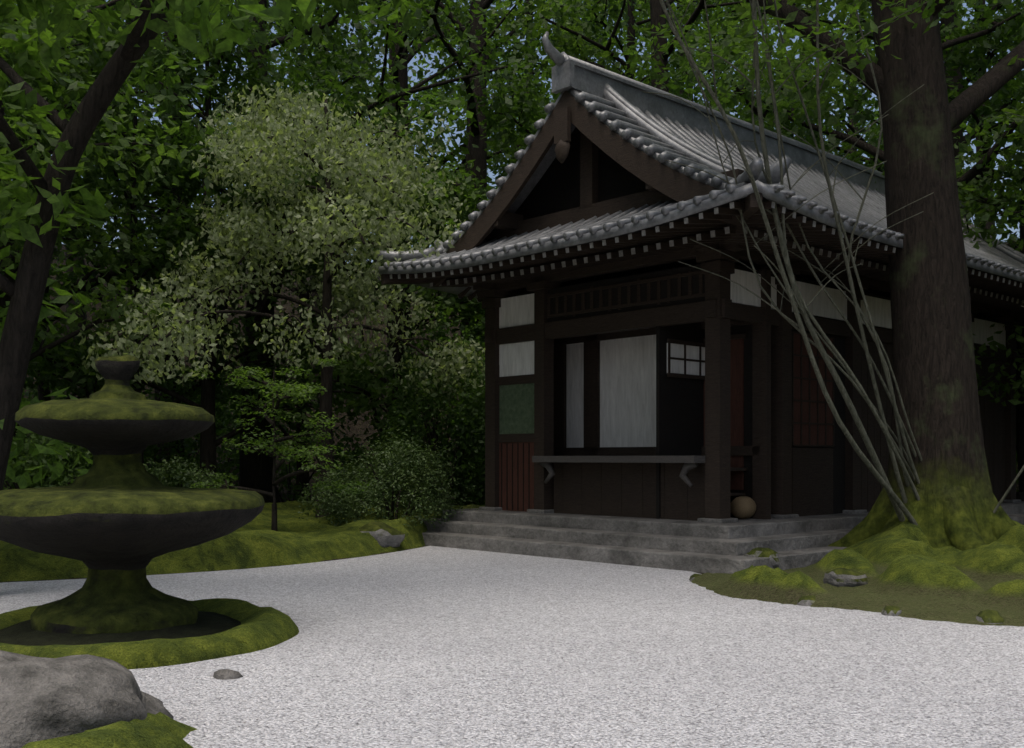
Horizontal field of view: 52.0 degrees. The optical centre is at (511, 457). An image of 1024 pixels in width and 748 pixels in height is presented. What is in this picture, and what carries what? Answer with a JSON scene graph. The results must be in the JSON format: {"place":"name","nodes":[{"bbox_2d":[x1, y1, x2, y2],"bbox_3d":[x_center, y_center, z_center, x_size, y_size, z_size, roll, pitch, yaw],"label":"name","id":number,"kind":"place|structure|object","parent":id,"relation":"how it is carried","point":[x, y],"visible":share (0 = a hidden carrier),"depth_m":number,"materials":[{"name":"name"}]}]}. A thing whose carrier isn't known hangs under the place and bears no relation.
{"place":"outdoors","nodes":[
{"label":"outdoors","id":0,"kind":"place"},
{"bbox_2d":[0,500,465,581],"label":"moss bank","id":1,"kind":"structure","parent":0,"point":[258,542],"depth_m":11.88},
{"bbox_2d":[4,436,92,488],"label":"understory","id":2,"kind":"object","parent":1,"relation":"on","point":[57,460],"depth_m":17.39,"materials":[{"name":"green plant"}]},
{"bbox_2d":[0,0,281,488],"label":"forest tree","id":3,"kind":"object","parent":1,"relation":"on","point":[160,75],"depth_m":18.34,"materials":[{"name":"green plant"}]},
{"bbox_2d":[0,61,353,463],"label":"tree","id":4,"kind":"object","parent":1,"relation":"on","point":[88,179],"depth_m":18.92,"materials":[{"name":"green plant"}]},
{"bbox_2d":[143,454,232,487],"bbox_3d":[-4.724,0.474,14.385,1.832,1.077,1.969,0,0,0],"label":"shrub","id":5,"kind":"object","parent":1,"relation":"on","point":[196,477],"depth_m":14.40,"materials":[{"name":"green plant"}]},
{"bbox_2d":[180,358,368,530],"bbox_3d":[-3.012,0.083,13.695,2.425,2.836,1.645,0,0,28],"label":"tiered tree","id":6,"kind":"object","parent":1,"relation":"on","point":[300,393],"depth_m":13.64,"materials":[{"name":"green plant"}]},
{"bbox_2d":[77,81,484,517],"bbox_3d":[-3.342,-2.213,15.787,6.070,7.440,6.868,0,0,0],"label":"pale maple","id":7,"kind":"object","parent":1,"relation":"on","point":[278,129],"depth_m":15.49,"materials":[{"name":"green plant"}]},
{"bbox_2d":[297,462,397,519],"bbox_3d":[-2.439,0.537,15.588,1.563,0.952,1.576,0,0,0],"label":"shrub","id":8,"kind":"object","parent":1,"relation":"on","point":[313,498],"depth_m":15.40,"materials":[{"name":"green plant"}]},
{"bbox_2d":[245,128,503,500],"bbox_3d":[-1.993,-2.240,20.194,6.649,7.484,7.446,0,0,0],"label":"tree","id":9,"kind":"object","parent":1,"relation":"on","point":[352,403],"depth_m":19.04,"materials":[{"name":"green plant"}]},
{"bbox_2d":[359,522,404,546],"bbox_3d":[-1.728,0.987,13.601,0.675,0.326,0.507,0,0,0],"label":"bank rock","id":10,"kind":"object","parent":1,"relation":"on","point":[383,534],"visible":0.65,"depth_m":13.44,"materials":[{"name":"grey stone"}]},
{"bbox_2d":[315,426,477,528],"bbox_3d":[-1.641,0.289,15.106,2.308,1.572,2.160,0,0,0],"label":"shrub","id":11,"kind":"object","parent":1,"relation":"on","point":[424,465],"depth_m":14.68,"materials":[{"name":"green plant"}]},
{"bbox_2d":[0,242,1019,582],"bbox_3d":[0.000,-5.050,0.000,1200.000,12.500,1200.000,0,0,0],"label":"forest floor","id":12,"kind":"structure","parent":0,"point":[360,426],"depth_m":40.07,"materials":[{"name":"green plant"}]},
{"bbox_2d":[0,199,30,270],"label":"tree","id":13,"kind":"object","parent":12,"relation":"on","point":[14,247],"depth_m":13.94,"materials":[{"name":"green plant"}]},
{"bbox_2d":[9,429,81,487],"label":"understory","id":14,"kind":"object","parent":12,"relation":"on","point":[38,463],"visible":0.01,"depth_m":18.89,"materials":[{"name":"green plant"}]},
{"bbox_2d":[3,430,92,489],"bbox_3d":[-5.884,0.265,13.037,2.633,1.597,2.334,0,0,0],"label":"bush","id":15,"kind":"object","parent":12,"relation":"on","point":[19,469],"depth_m":13.00,"materials":[{"name":"green plant"}]},
{"bbox_2d":[0,5,103,175],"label":"forest tree","id":16,"kind":"object","parent":12,"relation":"on","point":[46,146],"depth_m":18.02,"materials":[{"name":"green plant"}]},
{"bbox_2d":[6,0,162,255],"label":"tree","id":17,"kind":"object","parent":12,"relation":"on","point":[67,245],"depth_m":29.42,"materials":[{"name":"green plant"}]},
{"bbox_2d":[21,385,147,465],"bbox_3d":[-12.481,-0.701,27.496,5.468,2.490,4.800,0,0,0],"label":"understory","id":18,"kind":"object","parent":12,"relation":"on","point":[53,396],"visible":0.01,"depth_m":26.47,"materials":[{"name":"green plant"}]},
{"bbox_2d":[21,326,154,469],"bbox_3d":[-10.942,-1.268,26.565,5.200,4.340,5.320,0,0,0],"label":"understory","id":19,"kind":"object","parent":12,"relation":"on","point":[64,397],"depth_m":25.92,"materials":[{"name":"green plant"}]},
{"bbox_2d":[28,5,199,363],"bbox_3d":[-15.359,-14.435,37.421,12.316,23.083,13.296,0,0,0],"label":"tree","id":20,"kind":"object","parent":12,"relation":"on","point":[84,316],"depth_m":36.55,"materials":[{"name":"green plant"}]},
{"bbox_2d":[0,0,228,383],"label":"tree","id":21,"kind":"object","parent":12,"relation":"on","point":[74,65],"depth_m":15.22,"materials":[{"name":"green plant"}]},
{"bbox_2d":[33,438,197,486],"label":"understory","id":22,"kind":"object","parent":12,"relation":"on","point":[149,448],"depth_m":21.48,"materials":[{"name":"green plant"}]},
{"bbox_2d":[4,97,242,457],"bbox_3d":[-10.302,-3.448,22.065,8.559,9.898,6.769,0,0,0],"label":"tree","id":23,"kind":"object","parent":12,"relation":"on","point":[69,278],"depth_m":22.42,"materials":[{"name":"green plant"}]},
{"bbox_2d":[31,390,228,486],"bbox_3d":[-9.838,-0.350,24.632,5.873,3.111,5.481,0,0,0],"label":"understory","id":24,"kind":"object","parent":12,"relation":"on","point":[175,452],"depth_m":24.32,"materials":[{"name":"green plant"}]},
{"bbox_2d":[141,367,237,458],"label":"understory","id":25,"kind":"object","parent":12,"relation":"on","point":[215,413],"depth_m":29.87,"materials":[{"name":"green plant"}]},
{"bbox_2d":[103,0,295,302],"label":"tree","id":26,"kind":"object","parent":12,"relation":"on","point":[183,109],"depth_m":44.08,"materials":[{"name":"green plant"}]},
{"bbox_2d":[27,0,379,481],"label":"tree","id":27,"kind":"object","parent":12,"relation":"on","point":[221,75],"depth_m":19.13,"materials":[{"name":"green plant"}]},
{"bbox_2d":[132,0,289,226],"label":"tree","id":28,"kind":"object","parent":12,"relation":"on","point":[210,64],"depth_m":51.56,"materials":[{"name":"green plant"}]},
{"bbox_2d":[0,0,429,489],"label":"leaning tree","id":29,"kind":"object","parent":12,"relation":"on","point":[185,30],"depth_m":8.92,"materials":[{"name":"plant"}]},
{"bbox_2d":[148,378,290,460],"bbox_3d":[-8.808,-1.001,30.351,4.515,2.826,4.401,0,0,0],"label":"understory","id":30,"kind":"object","parent":12,"relation":"on","point":[198,435],"depth_m":29.84,"materials":[{"name":"green plant"}]},
{"bbox_2d":[41,1,398,486],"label":"forest tree","id":31,"kind":"object","parent":12,"relation":"on","point":[311,81],"depth_m":25.83,"materials":[{"name":"green plant"}]},
{"bbox_2d":[151,404,294,485],"bbox_3d":[-7.716,-0.249,27.846,4.080,2.739,4.081,0,0,0],"label":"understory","id":32,"kind":"object","parent":12,"relation":"on","point":[219,425],"depth_m":27.29,"materials":[{"name":"green plant"}]},
{"bbox_2d":[145,148,415,501],"bbox_3d":[-5.270,-3.114,24.692,6.106,9.242,6.625,0,0,0],"label":"tree","id":33,"kind":"object","parent":12,"relation":"on","point":[219,396],"depth_m":24.36,"materials":[{"name":"green plant"}]},
{"bbox_2d":[190,421,373,501],"bbox_3d":[-5.418,0.100,25.596,4.529,2.344,4.544,0,0,0],"label":"understory","id":34,"kind":"object","parent":12,"relation":"on","point":[227,464],"depth_m":25.62,"materials":[{"name":"green plant"}]},
{"bbox_2d":[149,0,466,405],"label":"tree","id":35,"kind":"object","parent":12,"relation":"on","point":[425,108],"depth_m":37.29,"materials":[{"name":"green plant"}]},
{"bbox_2d":[67,0,579,502],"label":"forest tree","id":36,"kind":"object","parent":12,"relation":"on","point":[174,81],"depth_m":20.68,"materials":[{"name":"green plant"}]},
{"bbox_2d":[222,0,570,497],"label":"forest tree","id":37,"kind":"object","parent":12,"relation":"on","point":[445,31],"depth_m":28.32,"materials":[{"name":"green plant"}]},
{"bbox_2d":[312,320,482,504],"bbox_3d":[-1.461,-0.660,19.783,4.655,4.210,4.843,0,0,0],"label":"understory","id":38,"kind":"object","parent":12,"relation":"on","point":[355,445],"depth_m":19.77,"materials":[{"name":"green plant"}]},
{"bbox_2d":[306,7,505,290],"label":"tree","id":39,"kind":"object","parent":12,"relation":"on","point":[432,80],"depth_m":51.80,"materials":[{"name":"green plant"}]},
{"bbox_2d":[335,410,484,501],"bbox_3d":[-2.220,0.028,22.747,3.510,2.480,3.671,0,0,0],"label":"understory","id":40,"kind":"object","parent":12,"relation":"on","point":[369,445],"depth_m":22.45,"materials":[{"name":"green plant"}]},
{"bbox_2d":[268,0,589,504],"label":"forest tree","id":41,"kind":"object","parent":12,"relation":"on","point":[534,32],"depth_m":23.13,"materials":[{"name":"green plant"}]},
{"bbox_2d":[380,296,484,514],"bbox_3d":[-1.126,-0.728,17.699,2.286,3.983,2.340,0,0,0],"label":"tall shrub","id":42,"kind":"object","parent":12,"relation":"on","point":[475,413],"depth_m":17.13,"materials":[{"name":"green plant"}]},
{"bbox_2d":[435,379,484,505],"bbox_3d":[-0.145,-0.233,18.778,2.749,2.829,2.487,0,0,0],"label":"bush behind steps","id":43,"kind":"object","parent":12,"relation":"on","point":[465,470],"depth_m":18.58,"materials":[{"name":"green plant"}]},
{"bbox_2d":[460,504,484,508],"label":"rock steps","id":44,"kind":"structure","parent":12,"relation":"on","point":[470,506],"depth_m":16.01,"materials":[{"name":"green plant"}]},
{"bbox_2d":[393,59,557,381],"bbox_3d":[1.157,-3.125,21.003,7.562,9.275,5.722,0,0,22],"label":"tree","id":45,"kind":"object","parent":12,"relation":"on","point":[523,89],"depth_m":20.21,"materials":[{"name":"green plant"}]},
{"bbox_2d":[408,0,647,191],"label":"tree","id":46,"kind":"object","parent":12,"relation":"on","point":[577,15],"depth_m":40.97,"materials":[{"name":"green plant"}]},
{"bbox_2d":[446,0,643,174],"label":"tree","id":47,"kind":"object","parent":12,"relation":"on","point":[457,93],"depth_m":47.85,"materials":[{"name":"green plant"}]},
{"bbox_2d":[488,0,770,174],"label":"tree","id":48,"kind":"object","parent":12,"relation":"on","point":[607,32],"depth_m":34.17,"materials":[{"name":"green plant"}]},
{"bbox_2d":[596,0,763,113],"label":"tree","id":49,"kind":"object","parent":12,"relation":"on","point":[641,45],"depth_m":53.55,"materials":[{"name":"green plant"}]},
{"bbox_2d":[489,0,875,186],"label":"forest tree","id":50,"kind":"object","parent":12,"relation":"on","point":[559,44],"depth_m":23.21,"materials":[{"name":"green plant"}]},
{"bbox_2d":[537,0,840,117],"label":"tree","id":51,"kind":"object","parent":12,"relation":"on","point":[776,29],"depth_m":44.12,"materials":[{"name":"green plant"}]},
{"bbox_2d":[624,0,1023,524],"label":"shrub","id":52,"kind":"object","parent":12,"relation":"on","point":[879,474],"depth_m":10.50,"materials":[{"name":"grey plant"}]},
{"bbox_2d":[788,104,875,165],"bbox_3d":[7.966,-3.226,25.106,6.020,9.458,7.184,0,0,0],"label":"tree","id":53,"kind":"object","parent":12,"relation":"on","point":[838,141],"depth_m":23.35,"materials":[{"name":"green plant"}]},
{"bbox_2d":[654,0,1023,329],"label":"forest tree","id":54,"kind":"object","parent":12,"relation":"on","point":[957,55],"depth_m":19.41,"materials":[{"name":"green plant"}]},
{"bbox_2d":[682,0,1023,221],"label":"forest tree","id":55,"kind":"object","parent":12,"relation":"on","point":[873,138],"depth_m":26.23,"materials":[{"name":"green plant"}]},
{"bbox_2d":[842,157,883,168],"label":"tree","id":56,"kind":"object","parent":12,"relation":"on","point":[866,161],"depth_m":20.34,"materials":[{"name":"green plant"}]},
{"bbox_2d":[704,0,1023,248],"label":"forest tree","id":57,"kind":"object","parent":12,"relation":"on","point":[998,98],"depth_m":22.33,"materials":[{"name":"green plant"}]},
{"bbox_2d":[759,4,972,163],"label":"tree","id":58,"kind":"object","parent":12,"relation":"on","point":[868,122],"depth_m":53.08,"materials":[{"name":"green plant"}]},
{"bbox_2d":[808,0,1023,233],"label":"tree","id":59,"kind":"object","parent":12,"relation":"on","point":[865,102],"depth_m":38.23,"materials":[{"name":"green plant"}]},
{"bbox_2d":[863,97,1023,500],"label":"tree","id":60,"kind":"object","parent":12,"relation":"on","point":[1018,173],"depth_m":17.80,"materials":[{"name":"green plant"}]},
{"bbox_2d":[962,183,1023,396],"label":"tree","id":61,"kind":"object","parent":12,"relation":"on","point":[1013,219],"depth_m":16.96,"materials":[{"name":"green plant"}]},
{"bbox_2d":[963,72,1023,139],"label":"forest tree","id":62,"kind":"object","parent":12,"relation":"on","point":[965,84],"visible":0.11,"depth_m":23.56,"materials":[{"name":"green plant"}]},
{"bbox_2d":[995,148,1023,188],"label":"forest tree","id":63,"kind":"object","parent":12,"relation":"on","point":[1017,179],"visible":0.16,"depth_m":19.00,"materials":[{"name":"green plant"}]},
{"bbox_2d":[0,546,1023,747],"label":"gravel court","id":64,"kind":"object","parent":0,"point":[433,647],"visible":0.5,"depth_m":6.02,"materials":[{"name":"white gravel"}]},
{"bbox_2d":[0,650,173,747],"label":"foreground rock","id":65,"kind":"object","parent":64,"relation":"on","point":[42,698],"visible":0.79,"depth_m":4.18,"materials":[{"name":"grey stone"}]},
{"bbox_2d":[21,712,196,747],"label":"moss cushion","id":66,"kind":"object","parent":64,"relation":"on","point":[159,730],"visible":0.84,"depth_m":4.03,"materials":[{"name":"green plant"}]},
{"bbox_2d":[0,598,298,668],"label":"moss ring","id":67,"kind":"object","parent":64,"relation":"on","point":[223,627],"visible":0.55,"depth_m":6.46,"materials":[{"name":"green plant"}]},
{"bbox_2d":[0,355,264,633],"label":"tiered stone fountain","id":68,"kind":"object","parent":67,"relation":"on","point":[116,518],"visible":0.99,"depth_m":6.58,"materials":[{"name":"green stone"}]},
{"bbox_2d":[213,669,242,679],"bbox_3d":[-1.548,1.187,5.727,0.142,0.078,0.142,0,0,-43],"label":"stone","id":69,"kind":"object","parent":64,"relation":"on","point":[224,674],"visible":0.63,"depth_m":5.68,"materials":[{"name":"grey stone"}]},
{"bbox_2d":[689,574,700,580],"bbox_3d":[1.812,1.171,10.203,0.187,0.091,0.150,0,0,0],"label":"rock","id":70,"kind":"object","parent":64,"relation":"on","point":[692,577],"visible":0.38,"depth_m":10.17,"materials":[{"name":"grey stone"}]},
{"bbox_2d":[422,499,1023,573],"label":"stone steps","id":71,"kind":"structure","parent":64,"relation":"on","point":[708,545],"depth_m":12.38,"materials":[{"name":"grey stone"}]},
{"bbox_2d":[380,192,1023,520],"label":"temple building","id":72,"kind":"structure","parent":71,"relation":"on","point":[687,392],"depth_m":13.62,"materials":[{"name":"brown wood"}]},
{"bbox_2d":[378,31,1023,297],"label":"roof","id":73,"kind":"structure","parent":72,"relation":"on","point":[592,164],"depth_m":12.80,"materials":[{"name":"grey tile"}]},
{"bbox_2d":[730,496,755,518],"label":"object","id":74,"kind":"object","parent":72,"relation":"on","point":[742,507],"visible":0.98,"depth_m":12.82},
{"bbox_2d":[797,595,815,605],"bbox_3d":[2.412,1.168,8.552,0.196,0.100,0.163,0,0,0],"label":"rock","id":75,"kind":"object","parent":64,"relation":"on","point":[808,600],"visible":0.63,"depth_m":8.50,"materials":[{"name":"grey stone"}]},
{"bbox_2d":[9,0,1023,263],"label":"sky","id":76,"kind":"structure","parent":0,"point":[410,63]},
{"bbox_2d":[691,520,1023,626],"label":"mossy ground","id":77,"kind":"structure","parent":0,"point":[908,569],"depth_m":8.98,"materials":[{"name":"green plant"}]},
{"bbox_2d":[744,547,779,568],"bbox_3d":[2.616,1.048,11.049,0.389,0.220,0.366,0,0,0],"label":"rock","id":78,"kind":"object","parent":77,"relation":"on","point":[772,555],"visible":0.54,"depth_m":10.93,"materials":[{"name":"grey stone"}]},
{"bbox_2d":[823,568,867,586],"bbox_3d":[3.053,1.089,9.609,0.400,0.182,0.329,0,0,0],"label":"rock","id":79,"kind":"object","parent":77,"relation":"on","point":[840,577],"visible":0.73,"depth_m":9.48,"materials":[{"name":"grey stone"}]},
{"bbox_2d":[697,0,1023,550],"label":"tree","id":80,"kind":"object","parent":77,"relation":"on","point":[934,372],"depth_m":11.70,"materials":[{"name":"brown plant"}]},
{"bbox_2d":[881,606,901,615],"bbox_3d":[2.899,1.171,8.016,0.153,0.085,0.141,0,0,18],"label":"rock","id":81,"kind":"object","parent":77,"relation":"on","point":[891,610],"visible":0.7,"depth_m":7.97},
{"bbox_2d":[976,609,1003,624],"bbox_3d":[3.461,1.160,7.595,0.207,0.118,0.181,0,0,0],"label":"rock","id":82,"kind":"object","parent":77,"relation":"on","point":[993,617],"visible":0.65,"depth_m":7.55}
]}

